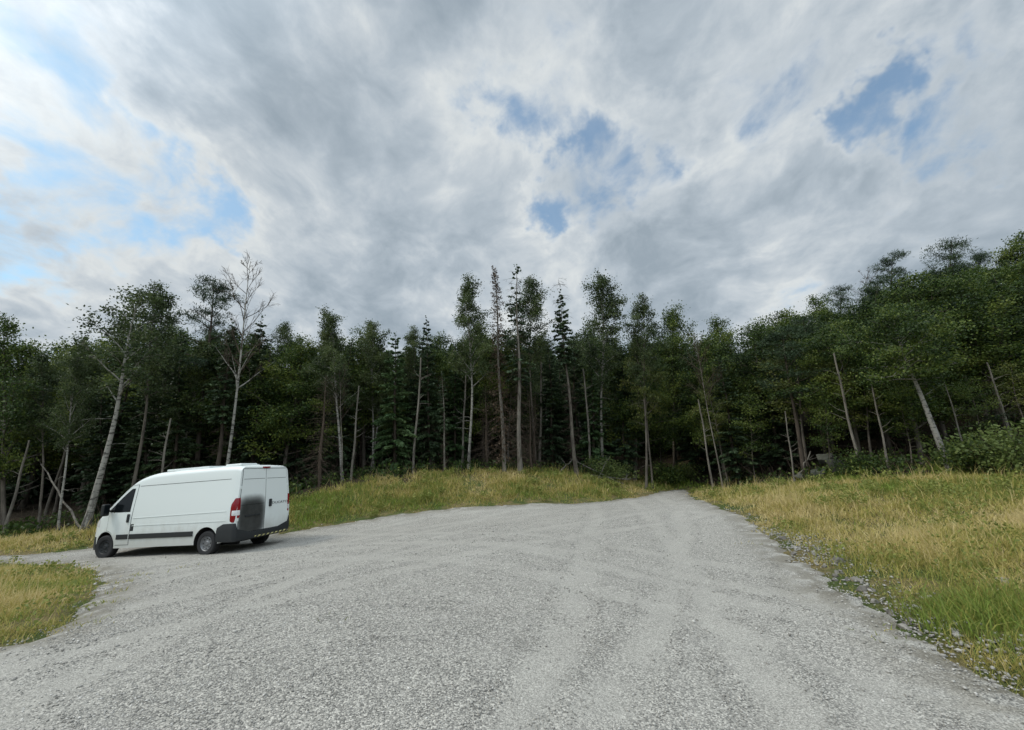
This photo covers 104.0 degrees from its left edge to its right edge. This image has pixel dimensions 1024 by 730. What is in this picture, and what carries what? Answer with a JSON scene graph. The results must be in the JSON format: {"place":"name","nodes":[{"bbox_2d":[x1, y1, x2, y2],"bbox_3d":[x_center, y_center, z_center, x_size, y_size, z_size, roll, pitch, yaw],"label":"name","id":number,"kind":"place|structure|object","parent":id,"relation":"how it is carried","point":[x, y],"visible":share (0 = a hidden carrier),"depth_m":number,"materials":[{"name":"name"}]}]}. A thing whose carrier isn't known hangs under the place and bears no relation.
{"place":"outdoors","nodes":[
{"label":"outdoors","id":0,"kind":"place"},
{"bbox_2d":[0,382,1023,697],"bbox_3d":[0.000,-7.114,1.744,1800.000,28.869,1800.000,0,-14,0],"label":"ground","id":1,"kind":"structure","parent":0,"point":[812,448],"depth_m":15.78,"materials":[{"name":"green plant"}]},
{"bbox_2d":[0,311,71,528],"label":"leafy tree","id":2,"kind":"object","parent":1,"relation":"on","point":[19,353],"visible":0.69,"depth_m":20.41,"materials":[{"name":"green plant"}]},
{"bbox_2d":[5,347,72,530],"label":"aspen tree","id":3,"kind":"object","parent":1,"relation":"on","point":[42,366],"visible":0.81,"depth_m":20.55,"materials":[{"name":"green plant"}]},
{"bbox_2d":[0,339,110,509],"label":"leafy tree","id":4,"kind":"object","parent":1,"relation":"on","point":[54,464],"visible":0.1,"depth_m":30.62,"materials":[{"name":"green plant"}]},
{"bbox_2d":[35,341,101,530],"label":"birch tree","id":5,"kind":"object","parent":1,"relation":"on","point":[70,384],"visible":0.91,"depth_m":19.08,"materials":[{"name":"green plant"}]},
{"bbox_2d":[2,318,142,503],"bbox_3d":[-32.434,3.443,32.240,10.266,15.045,8.729,-1,-14,5],"label":"leafy tree","id":6,"kind":"object","parent":1,"relation":"on","point":[106,342],"visible":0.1,"depth_m":31.30,"materials":[{"name":"green plant"}]},
{"bbox_2d":[38,344,111,518],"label":"aspen tree","id":7,"kind":"object","parent":1,"relation":"on","point":[94,369],"visible":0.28,"depth_m":25.93,"materials":[{"name":"green plant"}]},
{"bbox_2d":[70,385,133,517],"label":"spruce tree","id":8,"kind":"object","parent":1,"relation":"on","point":[107,487],"visible":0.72,"depth_m":22.28,"materials":[{"name":"green plant"}]},
{"bbox_2d":[66,344,146,516],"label":"spruce tree","id":9,"kind":"object","parent":1,"relation":"on","point":[124,423],"visible":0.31,"depth_m":23.99,"materials":[{"name":"green plant"}]},
{"bbox_2d":[55,283,191,532],"bbox_3d":[-18.598,1.587,18.602,4.377,11.747,4.517,-1,-14,2],"label":"birch tree","id":10,"kind":"object","parent":1,"relation":"on","point":[137,297],"visible":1,"depth_m":19.01,"materials":[{"name":"green plant"}]},
{"bbox_2d":[70,324,201,468],"bbox_3d":[-26.038,3.511,29.718,8.149,13.293,10.179,0,-14,6],"label":"leafy tree","id":11,"kind":"object","parent":1,"relation":"on","point":[138,384],"visible":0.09,"depth_m":27.75,"materials":[{"name":"green plant"}]},
{"bbox_2d":[110,370,171,496],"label":"spruce tree","id":12,"kind":"object","parent":1,"relation":"on","point":[133,430],"visible":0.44,"depth_m":22.41,"materials":[{"name":"green plant"}]},
{"bbox_2d":[101,279,201,486],"bbox_3d":[-19.717,1.391,21.586,4.394,13.408,3.921,-3,-14,-7],"label":"aspen tree","id":13,"kind":"object","parent":1,"relation":"on","point":[160,304],"visible":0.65,"depth_m":22.35,"materials":[{"name":"green plant"}]},
{"bbox_2d":[136,336,191,463],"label":"aspen tree","id":14,"kind":"object","parent":1,"relation":"on","point":[163,375],"visible":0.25,"depth_m":24.69,"materials":[{"name":"green plant"}]},
{"bbox_2d":[139,335,204,480],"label":"spruce tree","id":15,"kind":"object","parent":1,"relation":"on","point":[179,445],"visible":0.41,"depth_m":22.62,"materials":[{"name":"green plant"}]},
{"bbox_2d":[165,336,230,465],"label":"birch tree","id":16,"kind":"object","parent":1,"relation":"on","point":[194,384],"visible":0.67,"depth_m":23.57,"materials":[{"name":"green plant"}]},
{"bbox_2d":[167,329,228,467],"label":"spruce tree","id":17,"kind":"object","parent":1,"relation":"on","point":[203,455],"visible":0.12,"depth_m":25.25,"materials":[{"name":"green plant"}]},
{"bbox_2d":[165,273,246,466],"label":"pine tree","id":18,"kind":"object","parent":1,"relation":"on","point":[210,329],"visible":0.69,"depth_m":25.11,"materials":[{"name":"green plant"}]},
{"bbox_2d":[157,325,281,463],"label":"leafy tree","id":19,"kind":"object","parent":1,"relation":"on","point":[215,372],"visible":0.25,"depth_m":24.00,"materials":[{"name":"green plant"}]},
{"bbox_2d":[203,318,246,465],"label":"spruce tree","id":20,"kind":"object","parent":1,"relation":"on","point":[221,412],"visible":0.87,"depth_m":21.73,"materials":[{"name":"green plant"}]},
{"bbox_2d":[217,249,279,464],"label":"bare tree","id":21,"kind":"object","parent":1,"relation":"on","point":[226,353],"visible":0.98,"depth_m":22.25,"materials":[{"name":"grey wood"}]},
{"bbox_2d":[223,314,288,464],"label":"spruce tree","id":22,"kind":"object","parent":1,"relation":"on","point":[253,459],"visible":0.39,"depth_m":23.28,"materials":[{"name":"green plant"}]},
{"bbox_2d":[262,321,299,464],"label":"aspen tree","id":23,"kind":"object","parent":1,"relation":"on","point":[285,328],"visible":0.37,"depth_m":25.78,"materials":[{"name":"green plant"}]},
{"bbox_2d":[234,332,349,464],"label":"leafy tree","id":24,"kind":"object","parent":1,"relation":"on","point":[285,381],"visible":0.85,"depth_m":23.07,"materials":[{"name":"green plant"}]},
{"bbox_2d":[270,346,320,488],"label":"spruce tree","id":25,"kind":"object","parent":1,"relation":"on","point":[297,457],"visible":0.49,"depth_m":23.70,"materials":[{"name":"green plant"}]},
{"bbox_2d":[290,357,337,479],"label":"spruce tree","id":26,"kind":"object","parent":1,"relation":"on","point":[311,459],"visible":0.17,"depth_m":24.85,"materials":[{"name":"green plant"}]},
{"bbox_2d":[292,375,345,488],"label":"dead spruce","id":27,"kind":"object","parent":1,"relation":"on","point":[320,468],"visible":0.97,"depth_m":21.12,"materials":[{"name":"green plant"}]},
{"bbox_2d":[294,303,359,480],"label":"birch tree","id":28,"kind":"object","parent":1,"relation":"on","point":[328,334],"visible":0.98,"depth_m":23.17,"materials":[{"name":"green plant"}]},
{"bbox_2d":[314,337,360,480],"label":"spruce tree","id":29,"kind":"object","parent":1,"relation":"on","point":[346,455],"visible":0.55,"depth_m":24.62,"materials":[{"name":"green plant"}]},
{"bbox_2d":[318,325,406,477],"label":"leafy tree","id":30,"kind":"object","parent":1,"relation":"on","point":[363,420],"visible":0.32,"depth_m":26.38,"materials":[{"name":"green plant"}]},
{"bbox_2d":[358,354,393,475],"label":"birch tree","id":31,"kind":"object","parent":1,"relation":"on","point":[381,397],"visible":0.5,"depth_m":25.61,"materials":[{"name":"green plant"}]},
{"bbox_2d":[349,318,403,473],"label":"birch tree","id":32,"kind":"object","parent":1,"relation":"on","point":[372,333],"visible":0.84,"depth_m":25.79,"materials":[{"name":"green plant"}]},
{"bbox_2d":[369,333,418,474],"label":"spruce tree","id":33,"kind":"object","parent":1,"relation":"on","point":[397,441],"visible":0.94,"depth_m":23.70,"materials":[{"name":"green plant"}]},
{"bbox_2d":[397,333,435,470],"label":"spruce tree","id":34,"kind":"object","parent":1,"relation":"on","point":[413,404],"visible":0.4,"depth_m":25.78,"materials":[{"name":"green plant"}]},
{"bbox_2d":[398,324,435,467],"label":"aspen tree","id":35,"kind":"object","parent":1,"relation":"on","point":[412,340],"visible":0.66,"depth_m":27.65,"materials":[{"name":"green plant"}]},
{"bbox_2d":[409,315,448,469],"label":"spruce tree","id":36,"kind":"object","parent":1,"relation":"on","point":[429,444],"visible":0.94,"depth_m":24.85,"materials":[{"name":"green plant"}]},
{"bbox_2d":[396,348,470,469],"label":"leafy tree","id":37,"kind":"object","parent":1,"relation":"on","point":[438,370],"visible":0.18,"depth_m":28.21,"materials":[{"name":"green plant"}]},
{"bbox_2d":[394,329,478,463],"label":"leafy tree","id":38,"kind":"object","parent":1,"relation":"on","point":[438,347],"visible":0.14,"depth_m":31.32,"materials":[{"name":"green plant"}]},
{"bbox_2d":[434,353,473,464],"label":"spruce tree","id":39,"kind":"object","parent":1,"relation":"on","point":[455,422],"visible":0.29,"depth_m":26.52,"materials":[{"name":"green plant"}]},
{"bbox_2d":[439,368,472,468],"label":"spruce tree","id":40,"kind":"object","parent":1,"relation":"on","point":[457,444],"visible":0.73,"depth_m":25.69,"materials":[{"name":"green plant"}]},
{"bbox_2d":[434,273,500,468],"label":"birch tree","id":41,"kind":"object","parent":1,"relation":"on","point":[464,318],"visible":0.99,"depth_m":24.95,"materials":[{"name":"green plant"}]},
{"bbox_2d":[429,332,535,461],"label":"leafy tree","id":42,"kind":"object","parent":1,"relation":"on","point":[481,385],"visible":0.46,"depth_m":26.94,"materials":[{"name":"green plant"}]},
{"bbox_2d":[0,337,976,504],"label":"deep wood","id":43,"kind":"object","parent":1,"relation":"on","point":[74,485],"depth_m":33.91,"materials":[{"name":"green plant"}]},
{"bbox_2d":[482,265,525,471],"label":"dead spruce","id":44,"kind":"object","parent":1,"relation":"on","point":[504,456],"visible":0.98,"depth_m":23.98,"materials":[{"name":"grey plant"}]},
{"bbox_2d":[0,490,1023,729],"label":"gravel lot","id":45,"kind":"structure","parent":1,"relation":"on","point":[609,687],"depth_m":3.95,"materials":[{"name":"grey gravel"}]},
{"bbox_2d":[93,463,288,557],"bbox_3d":[-10.703,4.775,13.296,6.161,2.600,2.573,-8,-15,13],"label":"van","id":46,"kind":"object","parent":45,"relation":"on","point":[206,510],"visible":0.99,"depth_m":12.31,"materials":[{"name":"white metal"}]},
{"bbox_2d":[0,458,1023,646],"bbox_3d":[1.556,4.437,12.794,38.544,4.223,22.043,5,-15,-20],"label":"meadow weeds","id":47,"kind":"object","parent":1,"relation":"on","point":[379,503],"visible":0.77,"depth_m":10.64,"materials":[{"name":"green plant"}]},
{"bbox_2d":[0,409,1023,537],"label":"undergrowth","id":48,"kind":"object","parent":1,"relation":"on","point":[296,487],"depth_m":20.44,"materials":[{"name":"green plant"}]},
{"bbox_2d":[462,325,567,462],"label":"leafy tree","id":49,"kind":"object","parent":1,"relation":"on","point":[524,418],"visible":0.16,"depth_m":27.62,"materials":[{"name":"green plant"}]},
{"bbox_2d":[501,264,535,473],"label":"spruce tree","id":50,"kind":"object","parent":1,"relation":"on","point":[518,364],"visible":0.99,"depth_m":24.09,"materials":[{"name":"green plant"}]},
{"bbox_2d":[501,344,542,462],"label":"spruce tree","id":51,"kind":"object","parent":1,"relation":"on","point":[528,425],"visible":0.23,"depth_m":27.61,"materials":[{"name":"green plant"}]},
{"bbox_2d":[502,274,557,466],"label":"aspen tree","id":52,"kind":"object","parent":1,"relation":"on","point":[535,305],"visible":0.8,"depth_m":26.65,"materials":[{"name":"green plant"}]},
{"bbox_2d":[535,333,570,467],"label":"spruce tree","id":53,"kind":"object","parent":1,"relation":"on","point":[550,453],"visible":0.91,"depth_m":27.25,"materials":[{"name":"green plant"}]},
{"bbox_2d":[550,278,583,475],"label":"spruce tree","id":54,"kind":"object","parent":1,"relation":"on","point":[568,357],"visible":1,"depth_m":24.97,"materials":[{"name":"green plant"}]},
{"bbox_2d":[556,337,599,466],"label":"spruce tree","id":55,"kind":"object","parent":1,"relation":"on","point":[573,379],"visible":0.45,"depth_m":28.62,"materials":[{"name":"green plant"}]},
{"bbox_2d":[570,367,620,474],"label":"spruce tree","id":56,"kind":"object","parent":1,"relation":"on","point":[595,434],"visible":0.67,"depth_m":26.58,"materials":[{"name":"green plant"}]},
{"bbox_2d":[571,268,630,464],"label":"birch tree","id":57,"kind":"object","parent":1,"relation":"on","point":[606,303],"visible":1,"depth_m":27.96,"materials":[{"name":"green plant"}]},
{"bbox_2d":[581,454,639,481],"bbox_3d":[5.944,6.312,24.455,3.165,1.741,3.670,7,-15,-26],"label":"bush","id":58,"kind":"object","parent":1,"relation":"on","point":[619,473],"visible":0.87,"depth_m":24.32,"materials":[{"name":"green plant"}]},
{"bbox_2d":[603,343,643,476],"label":"spruce tree","id":59,"kind":"object","parent":1,"relation":"on","point":[626,450],"visible":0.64,"depth_m":26.96,"materials":[{"name":"green plant"}]},
{"bbox_2d":[593,335,690,481],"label":"leafy tree","id":60,"kind":"object","parent":1,"relation":"on","point":[670,435],"visible":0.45,"depth_m":27.20,"materials":[{"name":"green plant"}]},
{"bbox_2d":[616,344,673,487],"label":"leafy tree","id":61,"kind":"object","parent":1,"relation":"on","point":[659,378],"visible":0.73,"depth_m":25.03,"materials":[{"name":"green plant"}]},
{"bbox_2d":[619,292,675,488],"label":"aspen tree","id":62,"kind":"object","parent":1,"relation":"on","point":[642,310],"visible":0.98,"depth_m":25.13,"materials":[{"name":"green plant"}]},
{"bbox_2d":[637,459,688,486],"bbox_3d":[9.923,7.134,26.293,3.156,2.212,3.442,7,-15,-25],"label":"bush","id":63,"kind":"object","parent":1,"relation":"on","point":[666,475],"visible":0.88,"depth_m":25.69,"materials":[{"name":"green plant"}]},
{"bbox_2d":[641,405,686,466],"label":"sapling","id":64,"kind":"object","parent":1,"relation":"on","point":[655,449],"visible":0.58,"depth_m":28.30,"materials":[{"name":"green plant"}]},
{"bbox_2d":[648,300,702,469],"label":"leafy tree","id":65,"kind":"object","parent":1,"relation":"on","point":[673,323],"visible":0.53,"depth_m":31.69,"materials":[{"name":"green plant"}]},
{"bbox_2d":[674,343,721,475],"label":"spruce tree","id":66,"kind":"object","parent":1,"relation":"on","point":[687,455],"visible":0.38,"depth_m":27.98,"materials":[{"name":"green plant"}]},
{"bbox_2d":[681,332,723,487],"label":"tree","id":67,"kind":"object","parent":1,"relation":"on","point":[698,358],"visible":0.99,"depth_m":22.64,"materials":[{"name":"plant"}]},
{"bbox_2d":[688,376,731,486],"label":"leafy tree","id":68,"kind":"object","parent":1,"relation":"on","point":[721,419],"visible":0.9,"depth_m":22.68,"materials":[{"name":"green plant"}]},
{"bbox_2d":[669,329,752,481],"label":"leafy tree","id":69,"kind":"object","parent":1,"relation":"on","point":[693,396],"visible":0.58,"depth_m":25.06,"materials":[{"name":"green plant"}]},
{"bbox_2d":[678,312,753,463],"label":"leafy tree","id":70,"kind":"object","parent":1,"relation":"on","point":[719,329],"visible":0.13,"depth_m":30.06,"materials":[{"name":"green plant"}]},
{"bbox_2d":[705,353,762,485],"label":"spruce tree","id":71,"kind":"object","parent":1,"relation":"on","point":[730,458],"visible":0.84,"depth_m":22.42,"materials":[{"name":"green plant"}]},
{"bbox_2d":[718,386,776,482],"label":"sapling","id":72,"kind":"object","parent":1,"relation":"on","point":[750,413],"visible":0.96,"depth_m":21.80,"materials":[{"name":"green plant"}]},
{"bbox_2d":[695,318,814,474],"bbox_3d":[14.892,1.776,23.942,6.928,9.444,6.166,-6,-16,29],"label":"leafy tree","id":73,"kind":"object","parent":1,"relation":"on","point":[754,334],"visible":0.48,"depth_m":23.92,"materials":[{"name":"green plant"}]},
{"bbox_2d":[746,337,809,475],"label":"spruce tree","id":74,"kind":"object","parent":1,"relation":"on","point":[776,454],"visible":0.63,"depth_m":22.40,"materials":[{"name":"green plant"}]},
{"bbox_2d":[744,306,824,458],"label":"leafy tree","id":75,"kind":"object","parent":1,"relation":"on","point":[784,317],"visible":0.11,"depth_m":26.08,"materials":[{"name":"green plant"}]},
{"bbox_2d":[751,325,835,475],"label":"pine tree","id":76,"kind":"object","parent":1,"relation":"on","point":[788,344],"visible":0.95,"depth_m":20.18,"materials":[{"name":"green plant"}]},
{"bbox_2d":[746,312,852,450],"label":"leafy tree","id":77,"kind":"object","parent":1,"relation":"on","point":[789,338],"visible":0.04,"depth_m":24.82,"materials":[{"name":"green plant"}]},
{"bbox_2d":[749,335,852,473],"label":"leafy tree","id":78,"kind":"object","parent":1,"relation":"on","point":[785,383],"visible":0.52,"depth_m":20.46,"materials":[{"name":"green plant"}]},
{"bbox_2d":[782,314,833,453],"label":"pine tree","id":79,"kind":"object","parent":1,"relation":"on","point":[805,328],"visible":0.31,"depth_m":23.38,"materials":[{"name":"green plant"}]},
{"bbox_2d":[777,293,851,442],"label":"leafy tree","id":80,"kind":"object","parent":1,"relation":"on","point":[823,308],"visible":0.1,"depth_m":27.00,"materials":[{"name":"green plant"}]},
{"bbox_2d":[793,382,865,471],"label":"sapling","id":81,"kind":"object","parent":1,"relation":"on","point":[831,429],"visible":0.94,"depth_m":18.20,"materials":[{"name":"green plant"}]},
{"bbox_2d":[820,284,858,417],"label":"pine tree","id":82,"kind":"object","parent":1,"relation":"on","point":[841,299],"visible":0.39,"depth_m":29.88,"materials":[{"name":"green plant"}]},
{"bbox_2d":[767,318,935,459],"bbox_3d":[15.960,1.266,18.681,6.467,7.308,5.755,8,-17,-34],"label":"leafy tree","id":83,"kind":"object","parent":1,"relation":"on","point":[829,332],"visible":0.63,"depth_m":18.77,"materials":[{"name":"green plant"}]},
{"bbox_2d":[820,445,908,476],"bbox_3d":[14.405,4.040,16.510,2.315,1.622,2.524,3,-14,-10],"label":"bush","id":84,"kind":"object","parent":1,"relation":"on","point":[864,463],"visible":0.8,"depth_m":16.20,"materials":[{"name":"green plant"}]},
{"bbox_2d":[818,363,910,456],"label":"leafy tree","id":85,"kind":"object","parent":1,"relation":"on","point":[857,415],"visible":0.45,"depth_m":17.84,"materials":[{"name":"green plant"}]},
{"bbox_2d":[845,305,907,450],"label":"spruce tree","id":86,"kind":"object","parent":1,"relation":"on","point":[873,431],"visible":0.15,"depth_m":20.98,"materials":[{"name":"green plant"}]},
{"bbox_2d":[821,307,936,458],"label":"leafy tree","id":87,"kind":"object","parent":1,"relation":"on","point":[886,435],"visible":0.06,"depth_m":19.62,"materials":[{"name":"green plant"}]},
{"bbox_2d":[862,249,912,293],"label":"pine tree","id":88,"kind":"object","parent":1,"relation":"on","point":[886,261],"visible":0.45,"depth_m":30.60,"materials":[{"name":"green plant"}]},
{"bbox_2d":[865,375,945,465],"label":"sapling","id":89,"kind":"object","parent":1,"relation":"on","point":[905,428],"visible":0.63,"depth_m":16.86,"materials":[{"name":"green plant"}]},
{"bbox_2d":[824,299,991,470],"bbox_3d":[15.125,0.886,14.960,4.850,6.404,4.580,-6,-14,-5],"label":"leafy tree","id":90,"kind":"object","parent":1,"relation":"on","point":[896,328],"visible":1,"depth_m":14.77,"materials":[{"name":"green plant"}]},
{"bbox_2d":[841,301,982,463],"bbox_3d":[17.320,0.603,17.530,4.711,7.435,4.894,-5,-15,21],"label":"leafy tree","id":91,"kind":"object","parent":1,"relation":"on","point":[932,399],"visible":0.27,"depth_m":17.01,"materials":[{"name":"green plant"}]},
{"bbox_2d":[847,267,1023,446],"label":"leafy tree","id":92,"kind":"object","parent":1,"relation":"on","point":[924,295],"visible":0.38,"depth_m":18.88,"materials":[{"name":"green plant"}]},
{"bbox_2d":[911,236,981,281],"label":"pine tree","id":93,"kind":"object","parent":1,"relation":"on","point":[952,256],"visible":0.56,"depth_m":29.54,"materials":[{"name":"green plant"}]},
{"bbox_2d":[870,565,1023,661],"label":"fresh grass","id":94,"kind":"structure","parent":1,"relation":"on","point":[976,604],"depth_m":3.92,"materials":[{"name":"green plant"}]},
{"bbox_2d":[915,270,1023,437],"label":"leafy tree","id":95,"kind":"object","parent":1,"relation":"on","point":[991,332],"visible":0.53,"depth_m":17.59,"materials":[{"name":"green plant"}]},
{"bbox_2d":[916,415,1023,474],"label":"bush","id":96,"kind":"object","parent":1,"relation":"on","point":[1008,444],"visible":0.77,"depth_m":12.97,"materials":[{"name":"green plant"}]},
{"bbox_2d":[922,430,1023,473],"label":"bush","id":97,"kind":"object","parent":1,"relation":"on","point":[959,465],"visible":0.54,"depth_m":13.62,"materials":[{"name":"green plant"}]},
{"bbox_2d":[923,262,1023,351],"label":"leafy tree","id":98,"kind":"object","parent":1,"relation":"on","point":[989,279],"visible":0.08,"depth_m":22.82,"materials":[{"name":"green plant"}]},
{"bbox_2d":[936,374,1014,439],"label":"sapling","id":99,"kind":"object","parent":1,"relation":"on","point":[969,412],"visible":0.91,"depth_m":15.83,"materials":[{"name":"green plant"}]},
{"bbox_2d":[973,360,1023,417],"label":"leafy tree","id":100,"kind":"object","parent":1,"relation":"on","point":[991,385],"visible":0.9,"depth_m":16.34,"materials":[{"name":"green plant"}]},
{"bbox_2d":[981,259,1023,354],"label":"leafy tree","id":101,"kind":"object","parent":1,"relation":"on","point":[1018,270],"visible":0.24,"depth_m":20.73,"materials":[{"name":"green plant"}]},
{"bbox_2d":[983,229,1023,283],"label":"leafy tree","id":102,"kind":"object","parent":1,"relation":"on","point":[1013,249],"visible":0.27,"depth_m":26.56,"materials":[{"name":"green plant"}]},
{"bbox_2d":[0,0,1023,367],"label":"sky","id":103,"kind":"structure","parent":0,"point":[740,161],"materials":[{"name":"grey"}]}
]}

